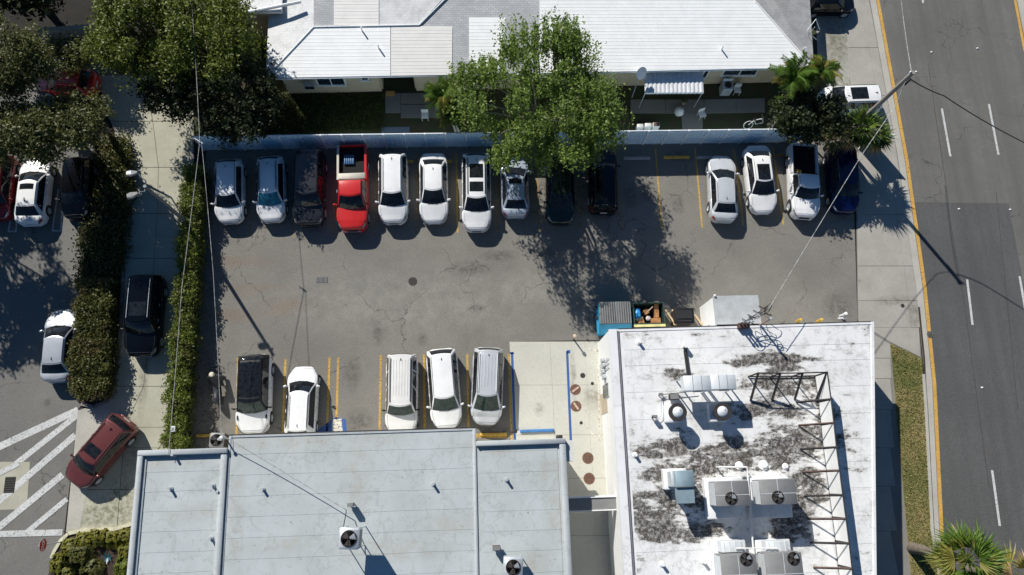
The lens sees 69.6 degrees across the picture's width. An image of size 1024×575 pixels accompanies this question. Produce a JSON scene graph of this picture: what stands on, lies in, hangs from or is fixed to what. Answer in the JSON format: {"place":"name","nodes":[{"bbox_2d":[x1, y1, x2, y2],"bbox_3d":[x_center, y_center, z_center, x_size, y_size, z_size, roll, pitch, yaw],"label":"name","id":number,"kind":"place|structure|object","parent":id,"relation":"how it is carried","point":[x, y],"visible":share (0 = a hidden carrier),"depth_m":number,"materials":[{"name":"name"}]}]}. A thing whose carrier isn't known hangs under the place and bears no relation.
{"place":"outdoors","nodes":[
{"label":"outdoors","id":0,"kind":"place"},
{"bbox_2d":[0,39,120,574],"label":"parking lot","id":1,"kind":"structure","parent":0,"point":[36,270],"depth_m":44.09,"materials":[{"name":"grey asphalt"}]},
{"bbox_2d":[0,156,20,221],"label":"parked car","id":2,"kind":"object","parent":1,"relation":"on","point":[8,185],"visible":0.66,"depth_m":45.59,"materials":[{"name":"red paint"}]},
{"bbox_2d":[0,462,29,509],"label":"drain pad","id":3,"kind":"object","parent":1,"relation":"on","point":[17,498],"visible":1,"depth_m":42.30,"materials":[{"name":"concrete"}]},
{"bbox_2d":[0,529,62,536],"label":"hatch line","id":4,"kind":"object","parent":1,"relation":"on","point":[52,532],"visible":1,"depth_m":41.72,"materials":[{"name":"white paint"}]},
{"bbox_2d":[0,472,63,529],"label":"hatch line","id":5,"kind":"object","parent":1,"relation":"on","point":[38,494],"visible":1,"depth_m":42.15,"materials":[{"name":"white paint"}]},
{"bbox_2d":[14,158,56,226],"bbox_3d":[-29.929,-6.080,45.973,2.175,1.530,4.582,-2,76,-3],"label":"parked car","id":6,"kind":"object","parent":1,"relation":"on","point":[33,198],"visible":0.87,"depth_m":45.45,"materials":[{"name":"white paint"}]},
{"bbox_2d":[0,4,70,107],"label":"broadleaf tree","id":7,"kind":"object","parent":1,"relation":"on","point":[27,58],"visible":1,"depth_m":40.54,"materials":[{"name":"green plant"}]},
{"bbox_2d":[0,433,74,503],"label":"hatch line","id":8,"kind":"object","parent":1,"relation":"on","point":[57,450],"visible":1,"depth_m":42.66,"materials":[{"name":"white paint"}]},
{"bbox_2d":[0,407,77,449],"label":"hatch line","id":9,"kind":"object","parent":1,"relation":"on","point":[46,424],"visible":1,"depth_m":43.16,"materials":[{"name":"white paint"}]},
{"bbox_2d":[14,413,76,461],"bbox_3d":[-27.566,9.198,42.929,5.266,0.001,0.340,-41,81,-11],"label":"hatch line","id":10,"kind":"object","parent":1,"relation":"on","point":[50,436],"visible":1,"depth_m":43.03,"materials":[{"name":"white paint"}]},
{"bbox_2d":[39,309,77,383],"bbox_3d":[-26.871,3.416,43.666,2.175,1.530,4.433,-3,76,-3],"label":"parked car","id":11,"kind":"object","parent":1,"relation":"on","point":[58,334],"visible":0.71,"depth_m":43.08,"materials":[{"name":"silver metal"}]},
{"bbox_2d":[37,63,100,98],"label":"parked car","id":12,"kind":"object","parent":1,"relation":"on","point":[88,81],"visible":0.61,"depth_m":47.55,"materials":[{"name":"red paint"}]},
{"bbox_2d":[44,29,102,81],"bbox_3d":[-27.875,-14.556,47.089,4.197,3.869,3.354,31,76,5],"label":"broadleaf tree","id":13,"kind":"object","parent":1,"relation":"on","point":[68,55],"visible":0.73,"depth_m":46.23,"materials":[{"name":"green plant"}]},
{"bbox_2d":[55,156,97,220],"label":"parked car","id":14,"kind":"object","parent":1,"relation":"on","point":[79,176],"visible":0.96,"depth_m":45.59,"materials":[{"name":"black paint"}]},
{"bbox_2d":[76,133,122,403],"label":"island","id":15,"kind":"structure","parent":0,"point":[89,401],"depth_m":45.21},
{"bbox_2d":[0,90,109,178],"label":"broadleaf tree","id":16,"kind":"object","parent":15,"relation":"on","point":[27,134],"visible":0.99,"depth_m":40.48,"materials":[{"name":"green plant"}]},
{"bbox_2d":[40,80,116,150],"bbox_3d":[-24.872,-9.329,44.218,4.188,7.161,3.864,-1,76,-3],"label":"broadleaf tree","id":17,"kind":"object","parent":15,"relation":"on","point":[91,101],"visible":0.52,"depth_m":41.77,"materials":[{"name":"green plant"}]},
{"bbox_2d":[64,275,123,401],"bbox_3d":[-24.834,3.035,43.863,2.975,2.177,7.607,-1,76,-3],"label":"hedge","id":18,"kind":"object","parent":15,"relation":"on","point":[90,362],"visible":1,"depth_m":43.41,"materials":[{"name":"green plant"}]},
{"bbox_2d":[66,128,141,294],"bbox_3d":[-25.392,-4.763,46.214,3.940,2.058,11.153,-1,76,-3],"label":"shrubbery","id":19,"kind":"object","parent":15,"relation":"on","point":[106,223],"visible":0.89,"depth_m":45.94,"materials":[{"name":"green plant"}]},
{"bbox_2d":[66,75,194,535],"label":"driveway","id":20,"kind":"structure","parent":0,"point":[163,151],"depth_m":45.74,"materials":[{"name":"concrete"}]},
{"bbox_2d":[49,526,130,574],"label":"planting bed","id":21,"kind":"object","parent":20,"relation":"on","point":[100,551],"visible":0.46,"depth_m":41.54,"materials":[{"name":"green plant"}]},
{"bbox_2d":[63,540,96,573],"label":"shrub","id":22,"kind":"object","parent":21,"relation":"on","point":[81,557],"visible":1,"depth_m":41.05,"materials":[{"name":"green plant"}]},
{"bbox_2d":[79,558,105,574],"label":"shrub","id":23,"kind":"object","parent":21,"relation":"on","point":[94,567],"visible":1,"depth_m":40.97,"materials":[{"name":"green plant"}]},
{"bbox_2d":[66,413,138,488],"bbox_3d":[-23.649,9.374,42.182,2.225,1.710,4.458,35,77,6],"label":"parked car","id":24,"kind":"object","parent":20,"relation":"on","point":[93,460],"visible":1,"depth_m":41.71,"materials":[{"name":"red paint"}]},
{"bbox_2d":[120,274,167,356],"bbox_3d":[-22.098,1.620,44.139,2.315,1.910,5.001,-2,76,-3],"label":"parked car","id":25,"kind":"object","parent":20,"relation":"on","point":[145,305],"visible":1,"depth_m":43.61,"materials":[{"name":"black paint"}]},
{"bbox_2d":[207,84,383,133],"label":"yard grass","id":26,"kind":"structure","parent":0,"point":[281,119],"depth_m":48.89,"materials":[{"name":"green plant"}]},
{"bbox_2d":[435,101,467,131],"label":"tree","id":27,"kind":"object","parent":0,"point":[448,115],"visible":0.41,"depth_m":45.92,"materials":[{"name":"green plant"}]},
{"bbox_2d":[0,0,923,574],"bbox_3d":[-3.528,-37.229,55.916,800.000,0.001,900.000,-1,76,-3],"label":"ground","id":28,"kind":"structure","parent":0,"point":[74,12],"depth_m":49.77,"materials":[{"name":"grey concrete"}]},
{"bbox_2d":[0,0,65,21],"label":"broadleaf tree","id":29,"kind":"object","parent":28,"relation":"on","point":[23,7],"visible":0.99,"depth_m":46.04,"materials":[{"name":"green plant"}]},
{"bbox_2d":[37,24,97,39],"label":"garden wall","id":30,"kind":"structure","parent":28,"relation":"on","point":[73,29],"depth_m":48.82,"materials":[{"name":"concrete"}]},
{"bbox_2d":[80,95,126,407],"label":"kerb","id":31,"kind":"structure","parent":28,"relation":"on","point":[121,303],"depth_m":44.94,"materials":[{"name":"grey concrete"}]},
{"bbox_2d":[69,0,212,95],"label":"broadleaf tree","id":32,"kind":"object","parent":28,"relation":"on","point":[112,41],"visible":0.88,"depth_m":42.81,"materials":[{"name":"green plant"}]},
{"bbox_2d":[126,170,186,221],"bbox_3d":[-20.364,-4.660,43.032,1.235,7.322,1.668,-1,76,-3],"label":"lamp post","id":33,"kind":"object","parent":28,"relation":"on","point":[130,173],"visible":0.82,"depth_m":39.98,"materials":[{"name":"metal"}]},
{"bbox_2d":[157,161,211,449],"bbox_3d":[-19.568,0.865,44.588,2.130,2.478,17.886,-1,76,-3],"label":"hedge","id":34,"kind":"object","parent":28,"relation":"on","point":[184,377],"visible":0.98,"depth_m":43.90,"materials":[{"name":"green plant"}]},
{"bbox_2d":[922,374,939,574],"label":"kerb","id":35,"kind":"structure","parent":28,"relation":"on","point":[928,458],"depth_m":44.77,"materials":[{"name":"concrete"}]},
{"bbox_2d":[192,0,844,145],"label":"yard","id":36,"kind":"structure","parent":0,"point":[766,90],"depth_m":49.68,"materials":[{"name":"green plant"}]},
{"bbox_2d":[127,67,205,126],"bbox_3d":[-20.551,-11.396,45.703,5.014,5.628,4.864,-1,76,-3],"label":"broadleaf tree","id":37,"kind":"object","parent":36,"relation":"on","point":[152,93],"visible":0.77,"depth_m":43.77,"materials":[{"name":"green plant"}]},
{"bbox_2d":[137,0,271,104],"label":"broadleaf tree","id":38,"kind":"object","parent":36,"relation":"on","point":[230,41],"visible":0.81,"depth_m":43.42,"materials":[{"name":"green plant"}]},
{"bbox_2d":[172,46,285,152],"bbox_3d":[-17.044,-11.555,45.612,6.453,6.109,7.454,-1,76,-3],"label":"broadleaf tree","id":39,"kind":"object","parent":36,"relation":"on","point":[243,115],"visible":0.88,"depth_m":44.07,"materials":[{"name":"green plant"}]},
{"bbox_2d":[235,0,282,38],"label":"house","id":40,"kind":"structure","parent":36,"relation":"on","point":[261,18],"depth_m":47.44,"materials":[{"name":"beige paint"}]},
{"bbox_2d":[385,93,440,117],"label":"patio","id":41,"kind":"structure","parent":36,"relation":"on","point":[394,103],"depth_m":49.29,"materials":[{"name":"concrete"}]},
{"bbox_2d":[423,71,461,131],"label":"palm tree","id":42,"kind":"object","parent":36,"relation":"on","point":[440,101],"visible":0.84,"depth_m":45.20,"materials":[{"name":"green plant"}]},
{"bbox_2d":[438,6,634,177],"bbox_3d":[1.303,-10.835,44.801,11.484,8.806,10.990,-1,76,-3],"label":"broadleaf tree","id":43,"kind":"object","parent":36,"relation":"on","point":[565,45],"visible":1,"depth_m":41.94,"materials":[{"name":"green plant"}]},
{"bbox_2d":[767,50,819,128],"bbox_3d":[17.312,-12.633,47.406,3.047,6.041,2.978,-30,79,-9],"label":"palm tree","id":44,"kind":"object","parent":36,"relation":"on","point":[792,74],"visible":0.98,"depth_m":45.22,"materials":[{"name":"green plant"}]},
{"bbox_2d":[766,82,856,149],"bbox_3d":[18.781,-10.625,47.297,5.344,5.395,5.000,16,75,2],"label":"tree","id":45,"kind":"object","parent":36,"relation":"on","point":[794,119],"visible":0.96,"depth_m":45.66,"materials":[{"name":"green plant"}]},
{"bbox_2d":[804,53,842,106],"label":"palm tree","id":46,"kind":"object","parent":36,"relation":"on","point":[829,70],"visible":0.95,"depth_m":44.94,"materials":[{"name":"green plant"}]},
{"bbox_2d":[188,140,881,486],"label":"parking lot","id":47,"kind":"structure","parent":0,"point":[368,305],"depth_m":46.75,"materials":[{"name":"grey asphalt"}]},
{"bbox_2d":[192,153,219,447],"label":"leaf litter","id":48,"kind":"object","parent":47,"relation":"on","point":[206,344],"visible":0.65,"depth_m":44.54,"materials":[{"name":"brown plant"}]},
{"bbox_2d":[207,372,225,404],"bbox_3d":[-17.544,5.985,43.531,1.151,1.300,1.869,-11,76,-5],"label":"covered scooter","id":49,"kind":"object","parent":47,"relation":"on","point":[214,380],"visible":0.95,"depth_m":43.53,"materials":[{"name":"black fabric"}]},
{"bbox_2d":[210,159,247,224],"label":"parked car","id":50,"kind":"object","parent":47,"relation":"on","point":[229,204],"visible":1,"depth_m":45.98,"materials":[{"name":"white paint"}]},
{"bbox_2d":[231,354,274,433],"bbox_3d":[-15.221,6.204,43.281,2.325,1.870,4.707,-2,76,-3],"label":"parked car","id":51,"kind":"object","parent":47,"relation":"on","point":[254,397],"visible":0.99,"depth_m":42.80,"materials":[{"name":"white paint"}]},
{"bbox_2d":[252,156,288,223],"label":"parked car","id":52,"kind":"object","parent":47,"relation":"on","point":[271,188],"visible":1,"depth_m":46.12,"materials":[{"name":"white paint"}]},
{"bbox_2d":[283,366,320,432],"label":"parked car","id":53,"kind":"object","parent":47,"relation":"on","point":[302,395],"visible":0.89,"depth_m":42.84,"materials":[{"name":"white paint"}]},
{"bbox_2d":[289,149,327,227],"bbox_3d":[-12.869,-6.380,46.596,2.315,1.910,5.087,-2,76,-3],"label":"parked car","id":54,"kind":"object","parent":47,"relation":"on","point":[309,190],"visible":1,"depth_m":46.02,"materials":[{"name":"grey paint"}]},
{"bbox_2d":[127,427,573,574],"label":"grey building","id":55,"kind":"structure","parent":47,"relation":"on","point":[468,511],"depth_m":38.18,"materials":[{"name":"paint"}]},
{"bbox_2d":[338,526,365,549],"bbox_3d":[-7.954,12.452,36.745,1.012,2.244,1.000,2,76,-2],"label":"condenser","id":56,"kind":"object","parent":55,"relation":"on","point":[350,538],"visible":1,"depth_m":35.72,"materials":[{"name":"metal"}]},
{"bbox_2d":[503,555,522,574],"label":"condenser","id":57,"kind":"object","parent":55,"relation":"on","point":[512,565],"visible":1,"depth_m":36.55,"materials":[{"name":"metal"}]},
{"bbox_2d":[333,144,369,232],"bbox_3d":[-10.151,-6.375,46.751,2.305,1.836,5.739,-2,76,-3],"label":"pickup truck","id":58,"kind":"object","parent":47,"relation":"on","point":[353,202],"visible":1,"depth_m":46.19,"materials":[{"name":"red paint"}]},
{"bbox_2d":[375,152,409,224],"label":"parked car","id":59,"kind":"object","parent":47,"relation":"on","point":[393,191],"visible":1,"depth_m":46.36,"materials":[{"name":"white paint"}]},
{"bbox_2d":[382,353,419,429],"bbox_3d":[-6.545,6.269,43.621,2.245,1.910,4.776,-1,76,-3],"label":"parked car","id":60,"kind":"object","parent":47,"relation":"on","point":[402,378],"visible":0.91,"depth_m":43.05,"materials":[{"name":"white paint"}]},
{"bbox_2d":[416,153,450,224],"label":"parked car","id":61,"kind":"object","parent":47,"relation":"on","point":[433,191],"visible":1,"depth_m":46.67,"materials":[{"name":"white paint"}]},
{"bbox_2d":[426,348,463,427],"bbox_3d":[-4.055,5.973,43.888,2.225,1.750,4.827,-5,76,-4],"label":"parked car","id":62,"kind":"object","parent":47,"relation":"on","point":[445,407],"visible":0.96,"depth_m":43.34,"materials":[{"name":"white paint"}]},
{"bbox_2d":[459,153,493,232],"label":"parked car","id":63,"kind":"object","parent":47,"relation":"on","point":[476,207],"visible":0.99,"depth_m":46.50,"materials":[{"name":"white paint"}]},
{"bbox_2d":[468,347,504,425],"bbox_3d":[-1.469,5.848,43.991,2.245,1.830,4.715,2,76,-2],"label":"minivan","id":64,"kind":"object","parent":47,"relation":"on","point":[486,406],"visible":1,"depth_m":43.46,"materials":[{"name":"silver metal"}]},
{"bbox_2d":[192,128,800,150],"bbox_3d":[-0.355,-9.637,47.925,39.364,2.010,0.110,-1,76,-3],"label":"fence","id":65,"kind":"object","parent":47,"relation":"on","point":[426,140],"visible":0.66,"depth_m":47.81,"materials":[{"name":"white"}]},
{"bbox_2d":[498,155,530,218],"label":"parked car","id":66,"kind":"object","parent":47,"relation":"on","point":[514,194],"visible":0.78,"depth_m":46.78,"materials":[{"name":"silver metal"}]},
{"bbox_2d":[543,154,577,225],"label":"parked car","id":67,"kind":"object","parent":47,"relation":"on","point":[559,202],"visible":0.73,"depth_m":46.83,"materials":[{"name":"green paint"}]},
{"bbox_2d":[587,150,620,214],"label":"parked car","id":68,"kind":"object","parent":47,"relation":"on","point":[602,191],"visible":0.89,"depth_m":46.86,"materials":[{"name":"black paint"}]},
{"bbox_2d":[595,301,631,335],"bbox_3d":[6.202,1.942,45.553,2.145,1.386,1.883,-1,76,-3],"label":"dumpster","id":69,"kind":"object","parent":47,"relation":"on","point":[613,315],"visible":1,"depth_m":44.97,"materials":[{"name":"blue paint"}]},
{"bbox_2d":[630,302,665,327],"bbox_3d":[8.309,1.794,45.680,2.072,1.200,1.520,-1,76,-3],"label":"dumpster","id":70,"kind":"object","parent":47,"relation":"on","point":[642,306],"visible":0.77,"depth_m":45.41,"materials":[{"name":"green paint"}]},
{"bbox_2d":[670,308,694,325],"bbox_3d":[10.616,1.862,45.877,1.202,1.080,0.941,-1,76,-3],"label":"bin","id":71,"kind":"object","parent":47,"relation":"on","point":[682,316],"visible":1,"depth_m":45.41,"materials":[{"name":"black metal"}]},
{"bbox_2d":[705,156,739,223],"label":"parked car","id":72,"kind":"object","parent":47,"relation":"on","point":[722,194],"visible":1,"depth_m":47.44,"materials":[{"name":"silver metal"}]},
{"bbox_2d":[700,295,760,325],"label":"shed","id":73,"kind":"structure","parent":47,"relation":"on","point":[719,310],"depth_m":43.81,"materials":[{"name":"white paint"}]},
{"bbox_2d":[598,321,876,574],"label":"white building","id":74,"kind":"structure","parent":47,"relation":"on","point":[652,523],"depth_m":40.78,"materials":[{"name":"paint"}]},
{"bbox_2d":[568,495,616,511],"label":"gate beam","id":75,"kind":"structure","parent":74,"relation":"attached to","point":[593,503],"depth_m":40.53,"materials":[{"name":"white paint"}]},
{"bbox_2d":[663,403,686,422],"bbox_3d":[8.912,6.851,40.175,0.980,1.410,0.980,-1,76,-3],"label":"mushroom fan","id":76,"kind":"object","parent":74,"relation":"on","point":[675,413],"visible":1,"depth_m":39.67},
{"bbox_2d":[661,468,694,503],"bbox_3d":[8.812,10.514,39.059,1.289,1.740,1.771,-1,76,-3],"label":"exhaust hood","id":77,"kind":"object","parent":74,"relation":"on","point":[680,481],"visible":1,"depth_m":38.34,"materials":[{"name":"metal"}]},
{"bbox_2d":[676,375,711,393],"bbox_3d":[9.946,5.359,40.421,1.475,1.762,0.849,-1,76,-3],"label":"raised condenser","id":78,"kind":"object","parent":74,"relation":"on","point":[697,383],"visible":1,"depth_m":39.60,"materials":[{"name":"metal"}]},
{"bbox_2d":[706,402,731,421],"bbox_3d":[11.351,6.835,40.285,0.980,1.410,0.980,-1,76,-3],"label":"mushroom fan","id":79,"kind":"object","parent":74,"relation":"on","point":[720,412],"visible":1,"depth_m":39.79},
{"bbox_2d":[703,374,736,392],"bbox_3d":[11.360,5.317,40.494,1.379,1.762,0.819,-1,76,-3],"label":"raised condenser","id":80,"kind":"object","parent":74,"relation":"on","point":[725,383],"visible":0.79,"depth_m":39.66,"materials":[{"name":"metal"}]},
{"bbox_2d":[702,477,750,518],"bbox_3d":[11.451,11.125,38.860,2.108,2.044,2.139,-1,76,-3],"label":"rooftop unit","id":81,"kind":"object","parent":74,"relation":"on","point":[726,497],"visible":1,"depth_m":38.34,"materials":[{"name":"metal"}]},
{"bbox_2d":[708,538,756,574],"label":"rooftop unit","id":82,"kind":"object","parent":74,"relation":"on","point":[737,563],"visible":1,"depth_m":37.19,"materials":[{"name":"metal"}]},
{"bbox_2d":[716,539,742,552],"bbox_3d":[11.373,13.518,38.502,1.137,0.920,0.555,-1,76,-3],"label":"duct box","id":83,"kind":"object","parent":82,"relation":"attached to","point":[725,546],"visible":1,"depth_m":38.10,"materials":[{"name":"metal"}]},
{"bbox_2d":[746,477,797,518],"bbox_3d":[13.905,11.139,38.963,2.254,2.044,2.110,-1,76,-3],"label":"rooftop unit","id":84,"kind":"object","parent":74,"relation":"on","point":[773,497],"visible":0.98,"depth_m":38.23,"materials":[{"name":"metal"}]},
{"bbox_2d":[753,538,803,574],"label":"rooftop unit","id":85,"kind":"object","parent":74,"relation":"on","point":[789,562],"visible":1,"depth_m":37.27,"materials":[{"name":"metal"}]},
{"bbox_2d":[748,371,853,574],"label":"roof screen","id":86,"kind":"object","parent":74,"relation":"on","point":[838,511],"visible":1,"depth_m":39.66,"materials":[{"name":"white paint"}]},
{"bbox_2d":[740,145,779,214],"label":"parked car","id":87,"kind":"object","parent":47,"relation":"on","point":[758,173],"visible":1,"depth_m":47.78,"materials":[{"name":"white paint"}]},
{"bbox_2d":[784,143,823,220],"bbox_3d":[19.155,-7.008,48.245,2.225,1.726,5.148,4,75,-1],"label":"pickup truck","id":88,"kind":"object","parent":47,"relation":"on","point":[801,164],"visible":0.99,"depth_m":47.83,"materials":[{"name":"white paint"}]},
{"bbox_2d":[818,120,852,154],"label":"fan palm","id":89,"kind":"object","parent":47,"relation":"on","point":[832,144],"visible":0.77,"depth_m":46.39,"materials":[{"name":"green plant"}]},
{"bbox_2d":[822,146,863,214],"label":"parked car","id":90,"kind":"object","parent":47,"relation":"on","point":[839,165],"visible":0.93,"depth_m":47.85,"materials":[{"name":"blue paint"}]},
{"bbox_2d":[836,104,892,152],"bbox_3d":[22.095,-9.877,47.575,3.781,4.753,3.306,-1,76,-3],"label":"fan palm","id":91,"kind":"object","parent":47,"relation":"on","point":[873,122],"visible":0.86,"depth_m":46.22,"materials":[{"name":"green plant"}]},
{"bbox_2d":[837,70,917,142],"bbox_3d":[22.466,-11.066,45.725,0.470,8.900,0.340,-1,76,-3],"label":"utility pole","id":92,"kind":"object","parent":47,"relation":"on","point":[879,103],"visible":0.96,"depth_m":43.67,"materials":[{"name":"wood"}]},
{"bbox_2d":[266,0,812,93],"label":"long house","id":93,"kind":"structure","parent":0,"point":[328,46],"depth_m":47.70,"materials":[{"name":"grey"}]},
{"bbox_2d":[639,71,703,107],"bbox_3d":[10.533,-13.338,49.112,3.890,2.470,1.805,-1,76,-3],"label":"awning","id":94,"kind":"object","parent":93,"relation":"attached to","point":[673,82],"visible":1,"depth_m":48.07,"materials":[{"name":"metal"}]},
{"bbox_2d":[509,340,611,574],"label":"concrete pad","id":95,"kind":"object","parent":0,"point":[540,384],"visible":0.6,"depth_m":44.60,"materials":[{"name":"concrete"}]},
{"bbox_2d":[630,98,764,128],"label":"garden path","id":96,"kind":"structure","parent":0,"point":[690,117],"depth_m":50.16,"materials":[{"name":"concrete"}]},
{"bbox_2d":[816,16,849,86],"bbox_3d":[22.755,-18.552,52.253,2.324,0.012,11.028,5,75,-1],"label":"side yard apron","id":97,"kind":"object","parent":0,"point":[832,38],"visible":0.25,"depth_m":51.91,"materials":[{"name":"concrete"}]},
{"bbox_2d":[810,0,854,18],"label":"parked car","id":98,"kind":"object","parent":97,"relation":"on","point":[842,8],"visible":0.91,"depth_m":51.54,"materials":[{"name":"black paint"}]},
{"bbox_2d":[847,0,921,574],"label":"sidewalk","id":99,"kind":"structure","parent":0,"point":[886,287],"depth_m":47.58,"materials":[{"name":"concrete"}]},
{"bbox_2d":[815,84,881,115],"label":"parked car","id":100,"kind":"object","parent":99,"relation":"on","point":[865,94],"visible":0.5,"depth_m":49.17,"materials":[{"name":"white paint"}]},
{"bbox_2d":[854,121,897,156],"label":"fan palm","id":101,"kind":"object","parent":99,"relation":"on","point":[886,140],"visible":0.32,"depth_m":46.96,"materials":[{"name":"green plant"}]},
{"bbox_2d":[906,515,1014,574],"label":"fan palm","id":102,"kind":"object","parent":99,"relation":"on","point":[989,556],"visible":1,"depth_m":37.59,"materials":[{"name":"green plant"}]},
{"bbox_2d":[890,343,937,574],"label":"verge","id":103,"kind":"structure","parent":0,"point":[915,439],"depth_m":44.98,"materials":[{"name":"green plant"}]},
{"bbox_2d":[876,0,1023,530],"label":"road","id":104,"kind":"structure","parent":0,"point":[952,36],"depth_m":51.25,"materials":[{"name":"grey asphalt"}]},
{"bbox_2d":[870,0,940,569],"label":"gutter","id":105,"kind":"object","parent":104,"relation":"on","point":[908,211],"visible":0.9,"depth_m":48.15,"materials":[{"name":"concrete"}]},
{"bbox_2d":[876,0,943,535],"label":"road edge line","id":106,"kind":"object","parent":104,"relation":"on","point":[924,291],"visible":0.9,"depth_m":47.79,"materials":[{"name":"yellow paint"}]},
{"bbox_2d":[914,202,1023,574],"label":"asphalt overlay","id":107,"kind":"object","parent":104,"relation":"on","point":[968,497],"visible":1,"depth_m":46.56,"materials":[{"name":"grey asphalt"}]},
{"bbox_2d":[965,543,1023,574],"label":"fan palm","id":108,"kind":"object","parent":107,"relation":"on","point":[1020,561],"visible":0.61,"depth_m":39.12,"materials":[{"name":"green plant"}]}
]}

